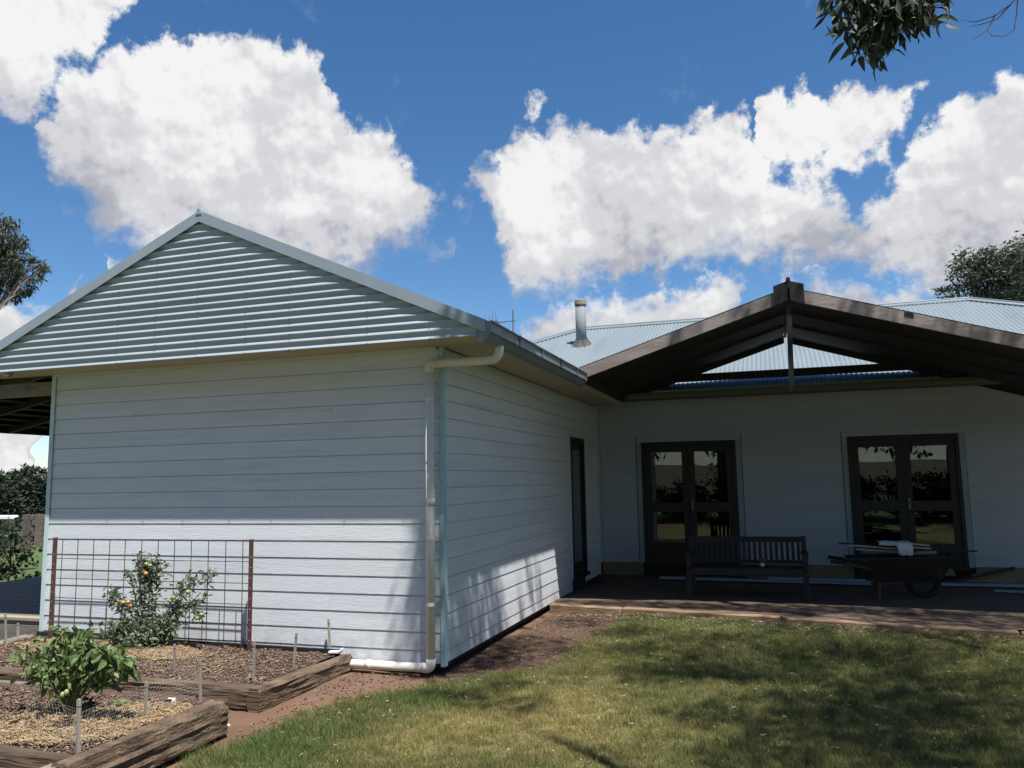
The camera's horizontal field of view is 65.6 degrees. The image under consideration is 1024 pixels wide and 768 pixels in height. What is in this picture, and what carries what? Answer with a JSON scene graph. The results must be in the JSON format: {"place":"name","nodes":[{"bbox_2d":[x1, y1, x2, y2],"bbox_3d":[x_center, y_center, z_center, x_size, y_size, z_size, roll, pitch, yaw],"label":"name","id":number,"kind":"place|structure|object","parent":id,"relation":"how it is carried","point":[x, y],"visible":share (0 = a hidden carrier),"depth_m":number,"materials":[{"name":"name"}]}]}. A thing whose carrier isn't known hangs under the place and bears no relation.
{"place":"outdoors","nodes":[
{"label":"outdoors","id":0,"kind":"place"},
{"bbox_2d":[0,547,1023,767],"bbox_3d":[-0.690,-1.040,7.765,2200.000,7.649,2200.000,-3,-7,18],"label":"ground","id":1,"kind":"structure","parent":0,"point":[238,720],"depth_m":6.83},
{"bbox_2d":[0,515,19,550],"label":"white shelter","id":2,"kind":"object","parent":1,"relation":"on","point":[16,543],"visible":0.52,"depth_m":22.62,"materials":[{"name":"metal"}]},
{"bbox_2d":[0,468,25,530],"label":"dark tree","id":3,"kind":"object","parent":1,"relation":"on","point":[13,476],"visible":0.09,"depth_m":26.69,"materials":[{"name":"green plant"}]},
{"bbox_2d":[0,472,28,548],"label":"dark tree","id":4,"kind":"object","parent":1,"relation":"on","point":[9,502],"visible":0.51,"depth_m":24.78,"materials":[{"name":"green plant"}]},
{"bbox_2d":[0,576,41,639],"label":"timber deck","id":5,"kind":"structure","parent":1,"relation":"on","point":[20,599],"depth_m":9.97,"materials":[{"name":"grey wood"}]},
{"bbox_2d":[0,515,42,580],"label":"garden shrub","id":6,"kind":"object","parent":1,"relation":"on","point":[11,569],"visible":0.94,"depth_m":15.04,"materials":[{"name":"green plant"}]},
{"bbox_2d":[10,463,35,478],"bbox_3d":[-17.035,4.250,27.782,1.958,3.028,2.660,4,-9,-37],"label":"dark tree","id":7,"kind":"object","parent":1,"relation":"on","point":[26,469],"visible":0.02,"depth_m":28.04,"materials":[{"name":"green plant"}]},
{"bbox_2d":[0,212,51,309],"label":"gum tree","id":8,"kind":"object","parent":1,"relation":"on","point":[12,262],"visible":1,"depth_m":16.32,"materials":[{"name":"green plant"}]},
{"bbox_2d":[8,514,44,548],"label":"timber wall","id":9,"kind":"structure","parent":1,"relation":"on","point":[30,523],"depth_m":24.16,"materials":[{"name":"grey wood"}]},
{"bbox_2d":[16,466,47,541],"bbox_3d":[-15.544,4.183,26.335,2.384,3.017,2.111,-3,-7,18],"label":"dark tree","id":10,"kind":"object","parent":1,"relation":"on","point":[34,494],"visible":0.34,"depth_m":26.13,"materials":[{"name":"green plant"}]},
{"bbox_2d":[0,680,228,767],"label":"raised bed","id":11,"kind":"object","parent":1,"relation":"on","point":[160,742],"visible":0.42,"depth_m":5.06,"materials":[{"name":"brown wood"}]},
{"bbox_2d":[0,683,227,754],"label":"bark mulch","id":12,"kind":"object","parent":11,"relation":"in","point":[10,700],"visible":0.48,"depth_m":5.94,"materials":[{"name":"brown wood"}]},
{"bbox_2d":[5,620,145,714],"bbox_3d":[-3.059,2.015,5.590,1.083,0.728,0.781,0,-7,-4],"label":"leafy bush","id":13,"kind":"object","parent":12,"relation":"on","point":[85,661],"visible":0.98,"depth_m":5.46,"materials":[{"name":"green plant"}]},
{"bbox_2d":[76,699,81,752],"bbox_3d":[-2.667,2.133,4.891,0.035,0.375,0.022,-3,-7,18],"label":"garden stake","id":14,"kind":"object","parent":12,"relation":"on","point":[78,724],"visible":0.82,"depth_m":4.89,"materials":[{"name":"wood"}]},
{"bbox_2d":[0,701,193,746],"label":"straw mulch","id":15,"kind":"object","parent":12,"relation":"on","point":[29,733],"visible":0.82,"depth_m":5.33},
{"bbox_2d":[164,698,176,703],"bbox_3d":[-2.524,2.354,5.877,0.061,0.068,0.068,-3,-7,13],"label":"seed packet","id":16,"kind":"object","parent":15,"relation":"on","point":[172,700],"visible":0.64,"depth_m":5.86,"materials":[{"name":"white paper"}]},
{"bbox_2d":[23,669,199,750],"bbox_3d":[-2.591,2.196,5.400,0.727,0.242,1.151,-10,-11,51],"label":"wire netting","id":17,"kind":"object","parent":12,"relation":"on","point":[100,710],"visible":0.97,"depth_m":5.20,"materials":[{"name":"grey metal"}]},
{"bbox_2d":[112,699,136,704],"bbox_3d":[-2.851,2.343,5.843,0.172,0.040,0.177,-3,-7,18],"label":"seedling","id":18,"kind":"object","parent":12,"relation":"on","point":[125,701],"visible":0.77,"depth_m":5.85,"materials":[{"name":"green plant"}]},
{"bbox_2d":[143,682,148,717],"bbox_3d":[-2.554,2.240,5.541,0.020,0.315,0.020,-3,-7,18],"label":"garden stake","id":19,"kind":"object","parent":12,"relation":"on","point":[146,686],"visible":0.82,"depth_m":5.54,"materials":[{"name":"wood"}]},
{"bbox_2d":[198,660,201,700],"bbox_3d":[-2.365,2.279,6.030,0.032,0.360,0.020,-3,-7,18],"label":"garden stake","id":20,"kind":"object","parent":12,"relation":"on","point":[200,680],"visible":0.82,"depth_m":6.03,"materials":[{"name":"wood"}]},
{"bbox_2d":[0,631,352,715],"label":"raised bed","id":21,"kind":"object","parent":1,"relation":"on","point":[251,698],"visible":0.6,"depth_m":6.67,"materials":[{"name":"brown wood"}]},
{"bbox_2d":[16,623,18,637],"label":"garden stake","id":22,"kind":"object","parent":21,"relation":"on","point":[17,625],"visible":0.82,"depth_m":8.64,"materials":[{"name":"wood"}]},
{"bbox_2d":[0,636,336,684],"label":"bark mulch","id":23,"kind":"object","parent":21,"relation":"in","point":[273,671],"visible":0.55,"depth_m":7.28,"materials":[{"name":"brown wood"}]},
{"bbox_2d":[4,614,6,646],"bbox_3d":[-5.306,2.608,8.329,0.050,0.386,0.020,-3,-7,18],"label":"garden stake","id":24,"kind":"object","parent":23,"relation":"on","point":[5,629],"visible":0.82,"depth_m":8.33,"materials":[{"name":"wood"}]},
{"bbox_2d":[48,537,57,638],"bbox_3d":[-4.949,2.237,8.578,0.046,1.147,0.040,-3,-7,18],"label":"steel picket","id":25,"kind":"object","parent":23,"relation":"on","point":[53,583],"visible":0.95,"depth_m":8.57,"materials":[{"name":"brown metal"}]},
{"bbox_2d":[13,637,251,673],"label":"straw mulch","id":26,"kind":"object","parent":23,"relation":"on","point":[147,653],"visible":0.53,"depth_m":7.55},
{"bbox_2d":[53,539,248,650],"bbox_3d":[-3.767,2.152,8.195,2.507,1.084,0.019,-3,-7,18],"label":"trellis","id":27,"kind":"object","parent":23,"relation":"on","point":[173,581],"visible":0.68,"depth_m":8.15,"materials":[{"name":"metal"}]},
{"bbox_2d":[102,550,218,650],"bbox_3d":[-3.593,2.177,7.888,1.341,1.012,0.542,-3,-7,18],"label":"tomato plant","id":28,"kind":"object","parent":23,"relation":"on","point":[145,628],"visible":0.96,"depth_m":7.92,"materials":[{"name":"green plant"}]},
{"bbox_2d":[173,644,175,673],"bbox_3d":[-2.959,2.442,6.972,0.033,0.314,0.020,-3,-7,18],"label":"garden stake","id":29,"kind":"object","parent":23,"relation":"on","point":[174,658],"visible":0.82,"depth_m":6.97,"materials":[{"name":"wood"}]},
{"bbox_2d":[136,646,203,677],"bbox_3d":[-2.981,2.423,6.961,0.926,0.222,0.085,-5,-8,31],"label":"wire netting","id":30,"kind":"object","parent":29,"relation":"attached to","point":[168,659],"visible":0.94,"depth_m":7.01,"materials":[{"name":"grey metal"}]},
{"bbox_2d":[247,539,253,651],"bbox_3d":[-2.563,2.105,7.808,0.046,1.142,0.040,-3,-7,18],"label":"steel picket","id":31,"kind":"object","parent":23,"relation":"on","point":[250,597],"visible":0.95,"depth_m":7.80,"materials":[{"name":"brown metal"}]},
{"bbox_2d":[252,641,255,682],"bbox_3d":[-2.153,2.342,6.624,0.022,0.390,0.020,-3,-7,18],"label":"garden stake","id":32,"kind":"object","parent":23,"relation":"on","point":[253,660],"visible":0.82,"depth_m":6.62,"materials":[{"name":"wood"}]},
{"bbox_2d":[292,633,297,667],"bbox_3d":[-1.929,2.401,7.059,0.047,0.372,0.020,-3,-7,18],"label":"garden stake","id":33,"kind":"object","parent":23,"relation":"on","point":[295,648],"visible":0.82,"depth_m":7.06,"materials":[{"name":"wood"}]},
{"bbox_2d":[327,619,330,648],"bbox_3d":[-1.753,2.451,7.636,0.043,0.377,0.020,-3,-7,18],"label":"garden stake","id":34,"kind":"object","parent":21,"relation":"in","point":[329,635],"visible":0.82,"depth_m":7.64,"materials":[{"name":"wood"}]},
{"bbox_2d":[328,648,342,653],"bbox_3d":[-1.666,2.528,7.538,0.154,0.053,0.061,-3,-7,18],"label":"white tag","id":35,"kind":"object","parent":21,"relation":"on","point":[340,651],"visible":1,"depth_m":7.52,"materials":[{"name":"plastic"}]},
{"bbox_2d":[0,208,620,672],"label":"weatherboard wing","id":36,"kind":"structure","parent":1,"relation":"on","point":[382,474],"depth_m":8.17,"materials":[{"name":"white wood"}]},
{"bbox_2d":[0,372,51,435],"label":"side verandah","id":37,"kind":"object","parent":36,"relation":"attached to","point":[25,405],"visible":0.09,"depth_m":11.31,"materials":[{"name":"wood"}]},
{"bbox_2d":[489,310,515,331],"bbox_3d":[-0.251,-1.045,16.731,0.706,1.042,0.060,-3,-7,18],"label":"tv antenna","id":38,"kind":"object","parent":36,"relation":"on","point":[512,320],"visible":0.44,"depth_m":16.69,"materials":[{"name":"metal"}]},
{"bbox_2d":[569,434,590,580],"bbox_3d":[1.057,1.930,12.607,0.120,2.215,0.970,-3,-7,18],"label":"side door","id":39,"kind":"structure","parent":36,"relation":"in","point":[577,494],"depth_m":12.66,"materials":[{"name":"brown glass"}]},
{"bbox_2d":[235,613,638,740],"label":"leaf litter","id":40,"kind":"object","parent":1,"relation":"on","point":[363,682],"visible":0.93,"depth_m":7.95,"materials":[{"name":"brown plant"}]},
{"bbox_2d":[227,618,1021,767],"bbox_3d":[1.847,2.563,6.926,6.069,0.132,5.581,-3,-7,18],"label":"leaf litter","id":41,"kind":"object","parent":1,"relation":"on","point":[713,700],"visible":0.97,"depth_m":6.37,"materials":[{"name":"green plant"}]},
{"bbox_2d":[549,603,1023,636],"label":"timber edging","id":42,"kind":"object","parent":1,"relation":"on","point":[570,609],"visible":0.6,"depth_m":9.51,"materials":[{"name":"brown wood"}]},
{"bbox_2d":[559,613,1022,648],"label":"leaf litter","id":43,"kind":"object","parent":1,"relation":"on","point":[867,627],"visible":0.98,"depth_m":9.06,"materials":[{"name":"brown plant"}]},
{"bbox_2d":[579,277,1023,401],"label":"pergola","id":44,"kind":"object","parent":1,"relation":"on","point":[885,338],"visible":0.98,"depth_m":11.04,"materials":[{"name":"wood"}]},
{"bbox_2d":[812,0,1017,81],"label":"shade gum","id":45,"kind":"object","parent":1,"relation":"on","point":[877,28],"visible":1,"depth_m":3.47,"materials":[{"name":"green plant"}]},
{"bbox_2d":[930,231,1023,300],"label":"broad tree","id":46,"kind":"object","parent":1,"relation":"on","point":[987,278],"visible":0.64,"depth_m":23.46,"materials":[{"name":"green plant"}]},
{"bbox_2d":[998,221,1023,301],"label":"conifer","id":47,"kind":"object","parent":1,"relation":"on","point":[1017,297],"visible":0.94,"depth_m":20.54,"materials":[{"name":"green plant"}]},
{"bbox_2d":[0,0,1023,477],"label":"sky","id":48,"kind":"structure","parent":0,"point":[636,161],"materials":[{"name":"blue"}]},
{"bbox_2d":[165,611,1023,767],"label":"lawn grass","id":49,"kind":"structure","parent":0,"point":[362,708],"depth_m":6.08,"materials":[{"name":"green plant"}]},
{"bbox_2d":[656,572,686,574],"bbox_3d":[2.744,3.183,13.357,0.600,0.020,0.300,-3,-7,18],"label":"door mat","id":50,"kind":"object","parent":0,"point":[671,573],"depth_m":13.29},
{"bbox_2d":[490,297,1023,583],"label":"house","id":51,"kind":"structure","parent":0,"point":[824,465],"depth_m":13.18,"materials":[{"name":"white wood"}]},
{"bbox_2d":[636,434,746,565],"bbox_3d":[3.054,1.993,13.656,1.775,2.210,0.120,-3,-7,18],"label":"french door","id":52,"kind":"structure","parent":51,"relation":"in","point":[690,488],"depth_m":13.68,"materials":[{"name":"brown glass"}]},
{"bbox_2d":[841,427,974,570],"bbox_3d":[6.257,1.812,12.621,1.785,2.210,0.120,-3,-7,18],"label":"french door","id":53,"kind":"structure","parent":51,"relation":"in","point":[910,487],"depth_m":12.64,"materials":[{"name":"brown glass"}]},
{"bbox_2d":[553,575,1023,629],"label":"earth floor","id":54,"kind":"structure","parent":0,"point":[974,606],"depth_m":10.73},
{"bbox_2d":[585,574,613,581],"bbox_3d":[1.379,3.260,13.348,0.533,0.020,1.018,-3,-7,15],"label":"door mat","id":55,"kind":"object","parent":54,"relation":"on","point":[602,578],"depth_m":13.22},
{"bbox_2d":[659,576,685,578],"bbox_3d":[2.643,3.187,13.076,0.415,0.030,0.144,-3,-7,18],"label":"timber plank","id":56,"kind":"object","parent":54,"relation":"on","point":[671,577],"visible":1,"depth_m":13.04,"materials":[{"name":"grey wood"}]},
{"bbox_2d":[652,572,732,578],"bbox_3d":[3.010,3.206,13.266,1.300,0.055,0.380,-3,-7,18],"label":"door step","id":57,"kind":"object","parent":54,"relation":"on","point":[654,575],"depth_m":13.10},
{"bbox_2d":[685,535,810,601],"bbox_3d":[3.268,2.548,11.068,1.623,0.826,0.605,-3,-7,18],"label":"garden bench","id":58,"kind":"object","parent":54,"relation":"on","point":[693,569],"visible":1,"depth_m":11.15,"materials":[{"name":"brown wood"}]},
{"bbox_2d":[759,557,766,565],"bbox_3d":[3.492,2.474,11.064,0.114,0.118,0.094,-3,-7,18],"label":"red ornament","id":59,"kind":"object","parent":58,"relation":"on","point":[762,560],"visible":1,"depth_m":11.04,"materials":[{"name":"plastic"}]},
{"bbox_2d":[695,577,870,584],"bbox_3d":[4.199,3.083,12.449,2.601,0.030,0.150,-4,-7,22],"label":"timber plank","id":60,"kind":"object","parent":54,"relation":"on","point":[784,581],"visible":1,"depth_m":12.38,"materials":[{"name":"grey wood"}]},
{"bbox_2d":[768,577,872,581],"bbox_3d":[4.761,3.026,12.323,1.513,0.026,0.120,-4,-7,20],"label":"timber plank","id":61,"kind":"object","parent":60,"relation":"on","point":[817,579],"visible":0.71,"depth_m":12.28,"materials":[{"name":"grey wood"}]},
{"bbox_2d":[828,552,957,599],"bbox_3d":[5.135,2.595,10.773,1.541,0.600,0.696,-3,-7,18],"label":"wheelbarrow","id":62,"kind":"object","parent":54,"relation":"on","point":[922,572],"visible":0.99,"depth_m":10.56,"materials":[{"name":"black metal"}]},
{"bbox_2d":[855,548,898,552],"bbox_3d":[4.994,2.257,10.763,0.643,0.072,0.050,-2,-7,7],"label":"timber offcut","id":63,"kind":"object","parent":62,"relation":"on","point":[876,550],"visible":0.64,"depth_m":10.75,"materials":[{"name":"wood"}]},
{"bbox_2d":[846,544,897,549],"bbox_3d":[4.924,2.221,10.833,0.679,0.076,0.060,-2,-7,9],"label":"timber offcut","id":64,"kind":"object","parent":63,"relation":"on","point":[871,546],"visible":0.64,"depth_m":10.81,"materials":[{"name":"wood"}]},
{"bbox_2d":[859,551,935,554],"bbox_3d":[5.304,2.327,10.950,0.953,0.054,0.090,-3,-7,13],"label":"timber offcut","id":65,"kind":"object","parent":62,"relation":"on","point":[875,552],"visible":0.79,"depth_m":10.95,"materials":[{"name":"brown wood"}]},
{"bbox_2d":[838,542,976,551],"bbox_3d":[5.370,2.223,10.829,1.743,0.132,0.022,-3,-7,12],"label":"timber offcut","id":66,"kind":"object","parent":62,"relation":"on","point":[896,546],"visible":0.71,"depth_m":10.86,"materials":[{"name":"brown wood"}]},
{"bbox_2d":[877,540,912,555],"bbox_3d":[5.176,2.216,10.774,0.417,0.183,0.420,-3,-7,18],"label":"white cloth","id":67,"kind":"object","parent":66,"relation":"on","point":[905,547],"visible":1,"depth_m":10.57,"materials":[{"name":"white fabric"}]},
{"bbox_2d":[913,547,930,548],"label":"timber offcut","id":68,"kind":"object","parent":66,"relation":"on","point":[921,547],"visible":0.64,"depth_m":10.69,"materials":[{"name":"wood"}]},
{"bbox_2d":[913,551,936,553],"bbox_3d":[5.467,2.248,10.608,0.366,0.040,0.070,-2,-7,5],"label":"timber offcut","id":69,"kind":"object","parent":62,"relation":"on","point":[923,552],"visible":0.93,"depth_m":10.57,"materials":[{"name":"wood"}]},
{"bbox_2d":[945,569,955,575],"bbox_3d":[6.558,2.853,12.048,0.287,0.109,0.050,-3,-7,18],"label":"timber offcut","id":70,"kind":"object","parent":54,"relation":"on","point":[950,572],"visible":0.43,"depth_m":12.01,"materials":[{"name":"wood"}]},
{"bbox_2d":[945,566,1014,582],"bbox_3d":[7.007,2.893,11.995,1.046,0.285,0.023,-3,-7,15],"label":"timber offcut","id":71,"kind":"object","parent":54,"relation":"on","point":[984,574],"visible":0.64,"depth_m":11.97,"materials":[{"name":"wood"}]},
{"bbox_2d":[941,582,1023,586],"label":"timber plank","id":72,"kind":"object","parent":54,"relation":"on","point":[982,584],"visible":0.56,"depth_m":11.57,"materials":[{"name":"grey wood"}]},
{"bbox_2d":[961,567,1016,582],"bbox_3d":[7.206,2.882,12.029,0.772,0.227,0.102,-3,-7,18],"label":"sheet offcut","id":73,"kind":"object","parent":54,"relation":"on","point":[1008,577],"visible":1,"depth_m":11.97,"materials":[{"name":"grey metal"}]},
{"bbox_2d":[994,589,1023,592],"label":"timber plank","id":74,"kind":"object","parent":54,"relation":"on","point":[1008,591],"visible":1,"depth_m":10.99,"materials":[{"name":"grey wood"}]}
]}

